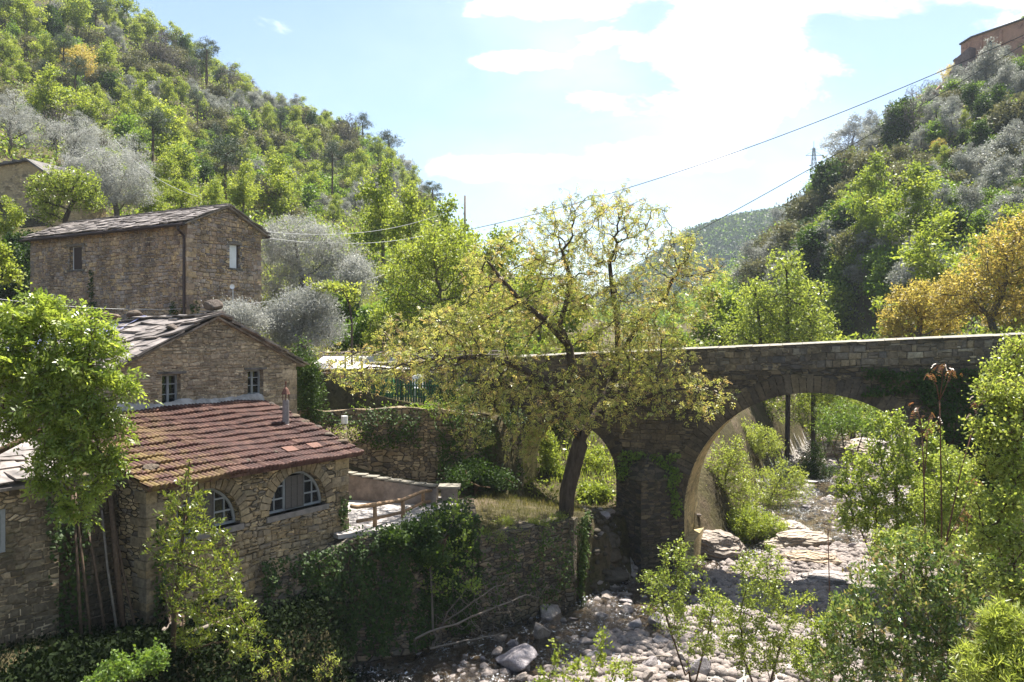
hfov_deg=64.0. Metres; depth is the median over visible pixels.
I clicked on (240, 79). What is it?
heath shrub
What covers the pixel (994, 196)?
green bush
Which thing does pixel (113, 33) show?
olive tree
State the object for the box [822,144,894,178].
heath shrub
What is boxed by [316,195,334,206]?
heath shrub
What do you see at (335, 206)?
chestnut tree
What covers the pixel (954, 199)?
green bush
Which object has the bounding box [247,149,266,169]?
green bush
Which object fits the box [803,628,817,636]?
boulder
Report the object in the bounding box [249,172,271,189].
heath shrub
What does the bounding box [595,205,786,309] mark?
wood
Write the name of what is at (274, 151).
chestnut tree
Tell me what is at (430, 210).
chestnut tree
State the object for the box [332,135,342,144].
chestnut tree
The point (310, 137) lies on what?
chestnut tree
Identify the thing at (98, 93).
chestnut tree
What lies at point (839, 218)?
ivy thicket
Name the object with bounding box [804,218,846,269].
olive tree
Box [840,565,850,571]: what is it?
boulder
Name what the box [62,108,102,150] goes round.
olive tree
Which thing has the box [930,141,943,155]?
chestnut tree
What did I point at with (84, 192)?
plum tree
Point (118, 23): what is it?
chestnut tree
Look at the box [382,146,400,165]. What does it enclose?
chestnut tree
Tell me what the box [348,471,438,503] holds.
terrace wall
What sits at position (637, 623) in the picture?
boulder
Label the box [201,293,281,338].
olive tree
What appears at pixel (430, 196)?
chestnut tree
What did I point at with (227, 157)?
pine tree
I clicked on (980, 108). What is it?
ivy thicket
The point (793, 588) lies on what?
boulder
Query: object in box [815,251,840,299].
ivy thicket
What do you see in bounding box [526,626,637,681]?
alder sapling
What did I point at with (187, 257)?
stone house
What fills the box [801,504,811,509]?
boulder
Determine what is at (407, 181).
chestnut tree
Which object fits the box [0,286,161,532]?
acacia tree
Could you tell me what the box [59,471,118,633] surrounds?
stone wall
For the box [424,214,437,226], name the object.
green bush
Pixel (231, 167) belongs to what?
bare tree
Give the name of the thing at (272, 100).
olive tree
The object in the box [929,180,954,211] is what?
olive tree
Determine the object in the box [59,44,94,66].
ochre tree
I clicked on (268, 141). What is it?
chestnut tree
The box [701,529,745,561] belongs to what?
bedrock ledge
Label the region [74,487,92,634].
leaning pole
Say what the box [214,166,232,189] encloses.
chestnut tree
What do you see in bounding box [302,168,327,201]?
chestnut tree
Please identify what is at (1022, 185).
ivy thicket
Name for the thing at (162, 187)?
chestnut tree
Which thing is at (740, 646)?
alder sapling
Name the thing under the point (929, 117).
olive tree
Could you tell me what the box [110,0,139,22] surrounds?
chestnut tree
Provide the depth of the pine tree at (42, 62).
109.64 m
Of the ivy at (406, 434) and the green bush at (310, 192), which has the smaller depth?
the ivy at (406, 434)
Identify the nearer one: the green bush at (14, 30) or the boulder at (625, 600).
the boulder at (625, 600)
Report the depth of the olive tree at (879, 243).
81.22 m
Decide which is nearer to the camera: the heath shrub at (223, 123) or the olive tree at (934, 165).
the olive tree at (934, 165)
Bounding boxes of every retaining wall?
[188,498,479,669]
[297,405,523,488]
[478,517,577,634]
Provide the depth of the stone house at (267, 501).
20.46 m
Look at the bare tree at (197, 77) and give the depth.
152.92 m
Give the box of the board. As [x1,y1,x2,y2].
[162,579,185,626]
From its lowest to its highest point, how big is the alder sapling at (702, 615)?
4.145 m
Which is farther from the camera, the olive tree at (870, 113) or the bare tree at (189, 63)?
the olive tree at (870, 113)
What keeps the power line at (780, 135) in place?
attached to the utility pole at (465, 214)
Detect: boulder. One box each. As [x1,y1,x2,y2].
[432,675,439,681]
[480,656,487,662]
[492,646,502,655]
[493,634,506,642]
[495,643,537,672]
[507,639,517,647]
[515,672,527,681]
[522,664,529,671]
[533,622,550,644]
[540,604,562,622]
[560,617,566,623]
[586,650,599,656]
[593,612,607,620]
[600,511,610,518]
[601,593,612,599]
[605,508,615,514]
[609,676,629,681]
[620,599,631,602]
[621,592,632,597]
[623,604,633,614]
[627,618,641,628]
[640,595,649,599]
[642,656,657,666]
[643,670,652,679]
[647,612,667,626]
[652,635,668,642]
[665,584,676,592]
[665,671,675,677]
[677,652,685,659]
[686,595,695,601]
[686,657,710,675]
[689,584,701,591]
[714,577,728,582]
[733,605,750,615]
[745,532,759,542]
[784,595,799,602]
[787,586,795,592]
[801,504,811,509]
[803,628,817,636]
[805,479,817,484]
[817,604,825,607]
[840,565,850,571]
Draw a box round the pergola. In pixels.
[309,350,507,393]
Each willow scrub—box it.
[704,433,763,515]
[726,503,792,544]
[739,457,815,511]
[741,416,788,461]
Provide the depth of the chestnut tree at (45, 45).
122.34 m
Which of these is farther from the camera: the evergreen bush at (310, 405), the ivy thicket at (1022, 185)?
the ivy thicket at (1022, 185)
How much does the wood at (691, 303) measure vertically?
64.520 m
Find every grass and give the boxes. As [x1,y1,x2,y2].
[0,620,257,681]
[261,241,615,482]
[475,403,615,633]
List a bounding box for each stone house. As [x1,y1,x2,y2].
[0,158,107,224]
[0,310,309,446]
[0,420,75,648]
[19,203,270,331]
[50,381,363,625]
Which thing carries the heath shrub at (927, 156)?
on the ground at (714, 504)
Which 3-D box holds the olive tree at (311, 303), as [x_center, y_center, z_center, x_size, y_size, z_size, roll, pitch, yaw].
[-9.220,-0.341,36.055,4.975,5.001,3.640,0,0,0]
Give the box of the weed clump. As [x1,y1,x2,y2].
[482,511,569,548]
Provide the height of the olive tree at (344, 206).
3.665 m
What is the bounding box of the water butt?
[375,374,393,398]
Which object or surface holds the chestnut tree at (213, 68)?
on the ground at (714, 504)
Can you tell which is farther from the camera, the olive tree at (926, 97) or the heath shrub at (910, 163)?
the olive tree at (926, 97)
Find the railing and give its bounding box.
[350,488,440,526]
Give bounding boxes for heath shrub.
[0,33,25,51]
[0,81,31,105]
[0,84,22,104]
[0,104,32,125]
[14,31,40,56]
[24,57,53,69]
[24,63,49,80]
[30,85,74,113]
[48,65,77,89]
[66,41,102,64]
[71,24,103,48]
[71,108,114,129]
[79,87,106,99]
[81,63,121,85]
[88,131,110,149]
[107,53,145,74]
[118,46,153,66]
[123,58,157,78]
[129,20,159,41]
[141,40,168,61]
[145,65,164,76]
[147,59,181,78]
[150,44,188,66]
[166,76,187,87]
[170,55,192,72]
[171,43,189,56]
[178,123,203,145]
[190,147,214,165]
[195,119,216,133]
[198,105,227,120]
[199,81,231,99]
[200,116,234,135]
[213,160,240,175]
[220,74,243,89]
[230,80,246,99]
[230,135,257,151]
[240,128,273,152]
[240,182,311,223]
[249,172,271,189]
[267,131,295,151]
[285,134,297,141]
[289,105,316,125]
[291,158,318,171]
[292,167,307,181]
[302,122,332,142]
[310,136,341,148]
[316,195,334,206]
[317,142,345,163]
[320,138,362,164]
[328,120,359,143]
[330,179,356,193]
[345,131,369,148]
[367,161,396,175]
[388,187,399,195]
[401,190,436,201]
[737,256,775,280]
[738,274,759,287]
[749,235,781,258]
[756,226,772,241]
[763,218,802,253]
[778,188,829,222]
[784,216,844,244]
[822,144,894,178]
[826,225,891,264]
[827,175,854,201]
[834,164,861,183]
[848,149,896,178]
[856,169,918,203]
[858,134,883,149]
[875,160,911,184]
[878,159,906,165]
[886,143,912,161]
[887,156,939,175]
[904,148,938,166]
[908,167,975,190]
[938,88,963,104]
[938,148,965,163]
[955,183,988,193]
[975,151,998,172]
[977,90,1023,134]
[987,106,1023,136]
[989,54,1017,77]
[990,181,1023,200]
[993,138,1023,174]
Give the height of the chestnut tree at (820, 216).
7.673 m
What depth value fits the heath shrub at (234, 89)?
170.59 m
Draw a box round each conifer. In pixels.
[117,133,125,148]
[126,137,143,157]
[205,122,224,164]
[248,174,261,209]
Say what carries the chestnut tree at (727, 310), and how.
on the ground at (714, 504)
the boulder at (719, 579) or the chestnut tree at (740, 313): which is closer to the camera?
the boulder at (719, 579)
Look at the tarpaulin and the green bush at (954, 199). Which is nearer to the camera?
the tarpaulin
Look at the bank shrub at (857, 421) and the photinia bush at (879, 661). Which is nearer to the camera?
the photinia bush at (879, 661)
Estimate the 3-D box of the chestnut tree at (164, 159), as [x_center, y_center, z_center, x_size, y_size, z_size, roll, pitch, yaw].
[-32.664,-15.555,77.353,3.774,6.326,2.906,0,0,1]
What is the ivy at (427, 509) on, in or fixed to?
attached to the retaining wall at (402, 641)
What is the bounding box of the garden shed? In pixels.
[314,356,432,394]
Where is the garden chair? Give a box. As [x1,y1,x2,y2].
[412,374,425,401]
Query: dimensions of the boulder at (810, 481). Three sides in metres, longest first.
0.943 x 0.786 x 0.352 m
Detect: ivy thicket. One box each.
[0,226,30,285]
[0,238,30,304]
[15,228,37,270]
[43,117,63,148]
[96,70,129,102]
[118,17,129,33]
[171,35,194,57]
[197,157,213,173]
[197,163,213,184]
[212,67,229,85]
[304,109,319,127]
[330,119,354,134]
[369,171,399,192]
[785,224,836,280]
[788,239,796,251]
[797,216,812,231]
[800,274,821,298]
[806,155,849,205]
[809,199,837,228]
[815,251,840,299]
[822,200,865,234]
[824,232,848,268]
[853,163,884,181]
[875,101,916,145]
[885,95,921,132]
[896,160,935,194]
[938,158,958,171]
[938,203,969,239]
[952,128,970,145]
[959,79,982,115]
[961,118,994,151]
[970,95,990,121]
[984,82,1015,119]
[1013,167,1023,204]
[1015,61,1023,81]
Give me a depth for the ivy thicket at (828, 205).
110.09 m
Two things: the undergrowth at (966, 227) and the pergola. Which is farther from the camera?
the undergrowth at (966, 227)
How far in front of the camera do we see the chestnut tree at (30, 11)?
130.95 m
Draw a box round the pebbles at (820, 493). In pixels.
[737,418,918,547]
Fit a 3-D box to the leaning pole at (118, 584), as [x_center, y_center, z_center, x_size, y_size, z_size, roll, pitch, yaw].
[-8.601,4.752,17.797,0.135,2.735,0.913,0,0,-44]
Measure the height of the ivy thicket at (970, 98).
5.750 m
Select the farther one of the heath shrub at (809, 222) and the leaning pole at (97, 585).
the heath shrub at (809, 222)
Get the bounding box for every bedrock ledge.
[605,567,628,583]
[609,531,619,548]
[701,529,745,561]
[760,520,809,538]
[762,529,832,548]
[779,550,843,564]
[793,570,857,585]
[823,440,873,460]
[851,437,887,449]
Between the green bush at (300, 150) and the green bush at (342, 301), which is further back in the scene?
the green bush at (300, 150)
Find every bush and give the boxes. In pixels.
[3,18,23,39]
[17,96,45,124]
[29,30,52,43]
[53,34,93,57]
[65,75,90,92]
[74,7,94,28]
[81,637,171,681]
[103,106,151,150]
[159,141,207,180]
[191,137,208,153]
[204,129,221,145]
[220,128,233,143]
[232,106,258,130]
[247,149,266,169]
[248,163,266,185]
[270,108,292,131]
[275,153,295,167]
[285,142,312,160]
[287,191,315,221]
[290,334,329,422]
[294,172,328,195]
[294,173,336,197]
[294,182,324,217]
[313,650,341,681]
[322,275,364,331]
[327,169,352,200]
[332,301,386,354]
[336,169,355,185]
[355,133,384,161]
[363,148,377,166]
[374,504,480,572]
[376,279,433,331]
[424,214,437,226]
[427,376,481,461]
[436,452,525,495]
[443,298,545,355]
[662,326,713,347]
[724,277,737,289]
[729,271,751,295]
[783,270,797,284]
[798,175,901,242]
[800,179,815,201]
[807,522,993,681]
[821,251,860,297]
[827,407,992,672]
[843,222,893,265]
[856,237,902,296]
[858,244,902,299]
[862,213,905,240]
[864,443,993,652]
[901,235,955,269]
[907,166,962,197]
[914,100,940,125]
[916,84,936,103]
[922,117,951,144]
[925,174,965,205]
[934,75,967,101]
[943,184,968,206]
[947,591,1023,681]
[951,328,1023,646]
[959,207,996,233]
[967,77,994,98]
[973,185,996,210]
[974,134,1000,148]
[983,183,1022,218]
[1002,54,1023,72]
[1006,177,1023,186]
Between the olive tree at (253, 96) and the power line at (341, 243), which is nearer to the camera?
the power line at (341, 243)
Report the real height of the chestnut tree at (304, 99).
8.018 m
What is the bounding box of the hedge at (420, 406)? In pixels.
[327,392,471,430]
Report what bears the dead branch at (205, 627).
on the ground at (714, 504)
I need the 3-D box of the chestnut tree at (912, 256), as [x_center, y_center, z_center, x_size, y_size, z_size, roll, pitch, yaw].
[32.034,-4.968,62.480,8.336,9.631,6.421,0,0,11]
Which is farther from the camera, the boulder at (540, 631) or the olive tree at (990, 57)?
the olive tree at (990, 57)
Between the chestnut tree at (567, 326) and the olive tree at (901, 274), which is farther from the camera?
the olive tree at (901, 274)
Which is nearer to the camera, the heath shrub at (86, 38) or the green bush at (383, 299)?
the green bush at (383, 299)
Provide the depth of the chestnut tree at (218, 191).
71.61 m
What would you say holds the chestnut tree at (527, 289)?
on the ground at (714, 504)
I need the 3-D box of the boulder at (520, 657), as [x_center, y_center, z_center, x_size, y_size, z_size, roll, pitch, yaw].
[0.148,8.628,22.283,1.265,0.598,1.043,0,0,43]
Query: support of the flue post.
on the ground at (714, 504)
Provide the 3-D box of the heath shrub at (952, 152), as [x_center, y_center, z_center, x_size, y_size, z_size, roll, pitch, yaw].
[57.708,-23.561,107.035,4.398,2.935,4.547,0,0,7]
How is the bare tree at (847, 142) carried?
on the ground at (714, 504)
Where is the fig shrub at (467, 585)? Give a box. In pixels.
[417,488,486,646]
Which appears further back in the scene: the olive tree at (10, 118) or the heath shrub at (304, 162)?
the heath shrub at (304, 162)
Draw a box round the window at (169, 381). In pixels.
[162,374,176,403]
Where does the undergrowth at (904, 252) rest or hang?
on the ground at (714, 504)
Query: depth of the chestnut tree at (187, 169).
85.29 m
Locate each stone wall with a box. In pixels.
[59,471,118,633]
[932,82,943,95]
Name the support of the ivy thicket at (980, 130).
on the ground at (714, 504)
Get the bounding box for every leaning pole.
[71,495,82,635]
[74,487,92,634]
[86,517,105,629]
[100,510,117,630]
[108,495,125,626]
[116,528,135,625]
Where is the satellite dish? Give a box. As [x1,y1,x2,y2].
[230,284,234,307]
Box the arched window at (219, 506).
[170,488,234,535]
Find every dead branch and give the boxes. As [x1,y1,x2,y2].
[188,615,236,634]
[412,584,558,658]
[429,623,516,649]
[436,572,530,626]
[634,653,676,661]
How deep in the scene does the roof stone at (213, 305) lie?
24.00 m
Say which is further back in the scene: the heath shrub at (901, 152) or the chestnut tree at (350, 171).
the chestnut tree at (350, 171)
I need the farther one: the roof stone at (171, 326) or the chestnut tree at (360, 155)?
the chestnut tree at (360, 155)
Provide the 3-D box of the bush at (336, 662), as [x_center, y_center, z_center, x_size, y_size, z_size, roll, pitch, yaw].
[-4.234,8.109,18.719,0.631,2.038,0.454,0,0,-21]
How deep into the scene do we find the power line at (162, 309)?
37.09 m
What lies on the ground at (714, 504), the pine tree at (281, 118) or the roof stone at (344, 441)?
the pine tree at (281, 118)
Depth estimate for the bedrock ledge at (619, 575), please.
28.96 m
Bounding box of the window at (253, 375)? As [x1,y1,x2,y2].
[248,370,259,393]
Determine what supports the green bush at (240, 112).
on the ground at (714, 504)
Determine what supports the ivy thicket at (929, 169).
on the ground at (714, 504)
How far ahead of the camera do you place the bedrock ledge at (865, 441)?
59.02 m
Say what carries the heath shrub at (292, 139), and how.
on the ground at (714, 504)
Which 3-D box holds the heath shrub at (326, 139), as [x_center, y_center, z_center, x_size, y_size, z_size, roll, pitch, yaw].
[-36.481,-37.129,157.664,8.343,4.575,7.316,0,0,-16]
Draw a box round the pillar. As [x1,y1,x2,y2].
[438,483,460,501]
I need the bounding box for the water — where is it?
[347,433,933,681]
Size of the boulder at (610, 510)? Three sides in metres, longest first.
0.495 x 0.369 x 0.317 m
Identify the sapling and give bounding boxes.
[141,459,271,670]
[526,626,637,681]
[636,532,730,681]
[705,539,818,681]
[785,591,859,681]
[801,605,815,680]
[824,523,844,680]
[909,402,942,655]
[924,363,962,645]
[936,396,985,642]
[953,506,971,626]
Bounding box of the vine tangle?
[323,421,364,470]
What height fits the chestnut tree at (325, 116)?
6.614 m
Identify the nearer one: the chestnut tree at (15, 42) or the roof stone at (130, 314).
the roof stone at (130, 314)
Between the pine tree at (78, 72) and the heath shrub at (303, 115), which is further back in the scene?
the heath shrub at (303, 115)
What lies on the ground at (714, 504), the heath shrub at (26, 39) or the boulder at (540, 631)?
the heath shrub at (26, 39)
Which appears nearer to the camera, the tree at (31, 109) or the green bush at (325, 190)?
the tree at (31, 109)
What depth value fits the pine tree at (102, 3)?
154.09 m
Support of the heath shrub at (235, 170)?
on the ground at (714, 504)
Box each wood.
[559,79,946,328]
[595,203,795,309]
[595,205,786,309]
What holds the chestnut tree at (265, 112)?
on the ground at (714, 504)
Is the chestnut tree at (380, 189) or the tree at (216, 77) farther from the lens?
the tree at (216, 77)
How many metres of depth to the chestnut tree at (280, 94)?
184.46 m
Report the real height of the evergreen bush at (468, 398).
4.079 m
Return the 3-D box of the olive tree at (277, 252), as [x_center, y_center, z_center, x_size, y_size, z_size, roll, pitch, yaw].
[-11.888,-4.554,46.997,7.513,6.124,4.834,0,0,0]
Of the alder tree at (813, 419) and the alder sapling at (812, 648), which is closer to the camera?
the alder sapling at (812, 648)
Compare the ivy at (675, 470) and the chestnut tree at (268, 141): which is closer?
the ivy at (675, 470)
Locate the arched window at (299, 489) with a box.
[269,471,320,514]
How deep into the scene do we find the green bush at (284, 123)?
159.54 m
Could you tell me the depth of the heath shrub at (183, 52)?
168.47 m
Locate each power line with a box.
[2,275,381,309]
[114,138,197,196]
[263,225,459,243]
[267,204,463,234]
[468,35,1023,229]
[594,44,1023,285]
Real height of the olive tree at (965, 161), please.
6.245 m
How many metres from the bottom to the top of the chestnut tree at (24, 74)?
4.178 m
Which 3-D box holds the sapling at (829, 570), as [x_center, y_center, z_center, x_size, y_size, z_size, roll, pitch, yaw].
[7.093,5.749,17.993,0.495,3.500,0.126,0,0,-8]
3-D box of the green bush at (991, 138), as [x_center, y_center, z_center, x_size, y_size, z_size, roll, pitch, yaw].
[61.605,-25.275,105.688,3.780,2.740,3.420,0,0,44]
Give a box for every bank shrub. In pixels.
[537,430,566,477]
[576,478,615,501]
[582,444,610,471]
[773,393,880,459]
[790,439,840,480]
[810,397,891,484]
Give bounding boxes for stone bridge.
[370,332,1023,588]
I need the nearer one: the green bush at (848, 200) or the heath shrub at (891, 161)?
the green bush at (848, 200)
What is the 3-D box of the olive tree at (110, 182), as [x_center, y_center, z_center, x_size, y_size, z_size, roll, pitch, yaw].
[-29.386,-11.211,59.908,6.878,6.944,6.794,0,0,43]
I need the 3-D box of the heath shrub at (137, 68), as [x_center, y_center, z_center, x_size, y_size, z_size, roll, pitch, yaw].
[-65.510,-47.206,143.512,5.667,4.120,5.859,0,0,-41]
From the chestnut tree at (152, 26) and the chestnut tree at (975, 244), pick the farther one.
the chestnut tree at (152, 26)
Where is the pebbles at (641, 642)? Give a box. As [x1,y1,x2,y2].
[363,529,962,681]
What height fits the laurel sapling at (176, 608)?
4.125 m
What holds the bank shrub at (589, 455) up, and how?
on the ground at (714, 504)
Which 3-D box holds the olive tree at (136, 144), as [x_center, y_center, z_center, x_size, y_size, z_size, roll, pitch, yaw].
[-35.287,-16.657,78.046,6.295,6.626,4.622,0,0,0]
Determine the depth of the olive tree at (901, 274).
73.06 m
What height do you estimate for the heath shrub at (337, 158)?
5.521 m
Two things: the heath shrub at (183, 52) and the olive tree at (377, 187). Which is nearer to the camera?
the olive tree at (377, 187)
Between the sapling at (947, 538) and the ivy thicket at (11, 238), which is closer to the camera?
the sapling at (947, 538)
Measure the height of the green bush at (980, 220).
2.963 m
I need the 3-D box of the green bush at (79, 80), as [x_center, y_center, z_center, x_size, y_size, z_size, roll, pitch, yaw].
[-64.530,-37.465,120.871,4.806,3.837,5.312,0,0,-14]
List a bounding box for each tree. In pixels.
[0,0,15,28]
[0,0,52,35]
[0,30,22,68]
[0,59,18,85]
[0,87,54,153]
[0,93,18,110]
[0,195,27,239]
[0,241,31,289]
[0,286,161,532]
[4,0,22,19]
[6,109,34,147]
[11,39,23,62]
[12,59,31,87]
[15,62,92,128]
[21,162,111,227]
[24,32,60,65]
[25,3,47,26]
[35,3,65,40]
[35,58,53,77]
[37,104,74,152]
[46,115,123,166]
[51,29,79,71]
[53,1,72,26]
[55,0,69,6]
[55,139,162,215]
[57,0,104,34]
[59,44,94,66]
[59,125,88,169]
[61,53,90,100]
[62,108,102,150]
[68,86,111,129]
[72,43,98,81]
[86,81,109,108]
[87,0,110,30]
[87,12,98,26]
[88,0,100,22]
[91,39,124,78]
[96,0,120,27]
[96,22,110,39]
[97,147,126,176]
[100,49,116,66]
[101,100,112,115]
[104,38,115,51]
[105,93,112,104]
[107,13,125,34]
[107,20,125,46]
[109,79,130,103]
[109,90,141,120]
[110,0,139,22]
[110,131,169,186]
[120,41,128,53]
[121,74,146,101]
[122,66,139,83]
[124,18,146,45]
[126,7,169,43]
[129,79,158,120]
[133,106,174,167]
[133,116,146,132]
[133,175,169,213]
[135,72,146,83]
[137,97,192,158]
[141,66,159,85]
[142,35,156,60]
[145,77,169,101]
[148,143,181,196]
[151,32,170,60]
[155,176,173,203]
[157,75,179,106]
[158,27,171,42]
[162,21,183,46]
[162,48,181,67]
[162,175,202,209]
[166,64,174,76]
[168,141,202,184]
[171,76,195,105]
[176,109,193,124]
[178,123,195,146]
[183,55,198,82]
[184,32,203,58]
[184,59,201,77]
[184,78,204,100]
[186,35,221,85]
[187,64,200,86]
[187,87,207,125]
[193,91,209,116]
[195,128,209,144]
[195,149,220,166]
[196,89,220,111]
[197,52,214,84]
[198,60,211,80]
[200,179,223,202]
[201,134,252,201]
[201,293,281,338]
[202,176,236,207]
[203,46,222,68]
[208,60,217,75]
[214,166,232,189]
[215,95,231,113]
[219,62,240,87]
[219,72,231,90]
[220,155,240,175]
[223,90,234,103]
[224,87,250,113]
[224,158,264,214]
[226,61,252,81]
[227,115,246,139]
[230,75,258,101]
[236,145,252,170]
[238,87,271,112]
[240,134,261,157]
[246,152,305,219]
[249,276,356,358]
[250,111,263,131]
[250,158,264,176]
[257,207,365,301]
[259,102,278,125]
[260,90,280,108]
[262,112,278,132]
[262,130,273,152]
[262,145,282,172]
[272,104,288,146]
[273,95,290,110]
[275,92,286,102]
[279,139,297,156]
[286,103,304,128]
[288,93,302,110]
[289,120,306,140]
[291,158,305,171]
[291,177,311,201]
[294,128,308,149]
[298,95,317,111]
[299,159,324,186]
[300,126,326,159]
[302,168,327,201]
[303,277,361,364]
[309,149,321,161]
[312,178,739,514]
[313,192,333,217]
[315,140,351,195]
[317,111,334,131]
[317,114,330,132]
[318,157,336,176]
[321,193,343,222]
[323,249,380,319]
[324,153,338,172]
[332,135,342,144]
[336,112,361,140]
[337,152,364,186]
[337,198,352,220]
[341,198,350,216]
[343,163,374,196]
[346,187,363,213]
[348,154,405,264]
[350,176,373,208]
[352,123,361,137]
[352,147,372,172]
[355,111,373,136]
[361,301,426,356]
[364,134,372,144]
[368,135,388,165]
[372,178,385,202]
[375,185,400,214]
[376,129,404,155]
[379,219,504,352]
[380,180,436,283]
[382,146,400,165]
[389,164,404,189]
[392,188,404,208]
[396,154,420,178]
[396,159,406,178]
[397,167,410,184]
[399,176,414,189]
[405,163,421,187]
[414,192,486,302]
[416,179,423,192]
[421,180,443,210]
[422,189,434,208]
[423,198,438,219]
[470,221,547,305]
[502,251,582,351]
[548,281,612,353]
[612,313,657,349]
[655,327,701,347]
[686,275,764,346]
[712,290,768,345]
[715,276,797,421]
[729,240,771,281]
[751,248,831,461]
[757,293,794,343]
[762,258,785,292]
[764,229,783,254]
[765,202,786,229]
[773,215,786,230]
[784,234,811,263]
[784,272,842,458]
[793,311,838,393]
[797,393,865,447]
[802,208,829,234]
[802,330,886,439]
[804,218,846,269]
[816,280,859,340]
[820,112,871,156]
[823,190,847,215]
[829,216,868,263]
[833,179,883,209]
[840,229,884,287]
[841,147,900,235]
[842,131,854,148]
[851,108,880,141]
[858,116,883,137]
[858,135,882,153]
[862,316,908,421]
[864,157,964,246]
[866,228,906,253]
[869,210,994,326]
[873,100,912,142]
[874,277,970,462]
[882,145,889,155]
[885,231,948,286]
[887,202,920,234]
[891,253,917,276]
[902,96,926,136]
[904,84,921,99]
[907,124,931,151]
[910,85,937,107]
[915,97,949,125]
[919,79,933,93]
[923,208,1023,333]
[928,159,942,175]
[929,138,946,148]
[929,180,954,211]
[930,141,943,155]
[930,143,953,171]
[933,64,970,88]
[935,93,975,136]
[938,63,951,80]
[941,199,1023,300]
[946,93,963,108]
[946,144,982,184]
[948,179,990,222]
[951,35,1020,88]
[957,110,971,127]
[961,142,981,168]
[963,106,972,120]
[965,233,1002,282]
[969,122,1023,175]
[972,147,1023,194]
[977,56,1023,95]
[978,165,997,184]
[981,185,1023,230]
[994,43,1023,66]
[998,118,1023,142]
[1005,146,1023,182]
[1006,71,1023,99]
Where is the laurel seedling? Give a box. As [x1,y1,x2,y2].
[255,637,293,681]
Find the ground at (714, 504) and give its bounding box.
[0,0,1023,681]
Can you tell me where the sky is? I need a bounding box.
[106,0,1023,298]
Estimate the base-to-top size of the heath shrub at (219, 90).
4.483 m
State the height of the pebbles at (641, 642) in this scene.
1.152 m
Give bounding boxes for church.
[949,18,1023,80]
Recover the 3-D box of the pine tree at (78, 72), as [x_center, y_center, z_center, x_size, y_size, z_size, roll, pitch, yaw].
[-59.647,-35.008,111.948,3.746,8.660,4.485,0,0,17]
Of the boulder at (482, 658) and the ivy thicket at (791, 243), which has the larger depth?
the ivy thicket at (791, 243)
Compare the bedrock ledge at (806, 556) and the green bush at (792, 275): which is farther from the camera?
the green bush at (792, 275)
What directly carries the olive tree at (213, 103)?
on the ground at (714, 504)
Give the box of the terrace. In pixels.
[333,497,463,538]
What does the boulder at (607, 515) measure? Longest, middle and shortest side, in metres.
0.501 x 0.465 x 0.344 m
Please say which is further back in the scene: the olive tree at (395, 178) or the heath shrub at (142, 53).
the olive tree at (395, 178)
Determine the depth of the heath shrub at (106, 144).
90.26 m
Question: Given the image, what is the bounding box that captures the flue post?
[341,416,347,438]
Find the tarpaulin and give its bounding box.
[8,316,145,349]
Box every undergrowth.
[0,0,467,272]
[0,0,482,276]
[0,586,405,681]
[0,620,159,681]
[259,239,1023,508]
[687,74,1023,418]
[690,76,1023,336]
[694,76,1023,420]
[696,58,1023,338]
[956,417,1023,628]
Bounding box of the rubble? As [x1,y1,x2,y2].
[579,507,639,604]
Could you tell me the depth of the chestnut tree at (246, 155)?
118.39 m
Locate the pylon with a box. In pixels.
[806,148,821,178]
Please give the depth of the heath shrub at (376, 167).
158.30 m
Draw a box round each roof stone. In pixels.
[98,312,120,320]
[126,310,142,317]
[142,463,159,469]
[166,324,177,329]
[203,299,222,310]
[324,432,335,435]
[336,439,348,443]
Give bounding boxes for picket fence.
[318,360,457,403]
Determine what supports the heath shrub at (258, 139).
on the ground at (714, 504)
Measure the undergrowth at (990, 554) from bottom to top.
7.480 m
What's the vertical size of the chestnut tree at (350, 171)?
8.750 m
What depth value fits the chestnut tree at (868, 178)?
85.35 m
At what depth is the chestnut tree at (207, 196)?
83.66 m
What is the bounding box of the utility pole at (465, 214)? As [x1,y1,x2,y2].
[462,195,468,256]
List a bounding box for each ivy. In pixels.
[45,485,91,638]
[86,269,200,318]
[151,516,266,628]
[169,591,355,632]
[260,515,485,659]
[300,405,526,493]
[338,495,351,531]
[349,491,483,544]
[479,526,580,612]
[577,506,593,606]
[613,450,683,518]
[861,367,1023,535]
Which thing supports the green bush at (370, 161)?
on the ground at (714, 504)
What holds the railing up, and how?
on the terrace
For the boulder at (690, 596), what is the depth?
27.66 m
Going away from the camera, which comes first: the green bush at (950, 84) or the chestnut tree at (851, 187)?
the chestnut tree at (851, 187)
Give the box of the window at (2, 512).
[0,509,4,552]
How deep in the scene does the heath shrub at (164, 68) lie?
149.97 m
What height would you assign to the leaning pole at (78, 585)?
2.916 m
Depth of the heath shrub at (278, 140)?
145.90 m
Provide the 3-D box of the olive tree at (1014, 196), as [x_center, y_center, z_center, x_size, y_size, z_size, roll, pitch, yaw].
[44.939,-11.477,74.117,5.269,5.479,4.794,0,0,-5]
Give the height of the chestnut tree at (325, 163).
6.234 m
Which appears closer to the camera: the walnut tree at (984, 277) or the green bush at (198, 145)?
the walnut tree at (984, 277)
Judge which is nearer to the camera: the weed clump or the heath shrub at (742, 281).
the weed clump

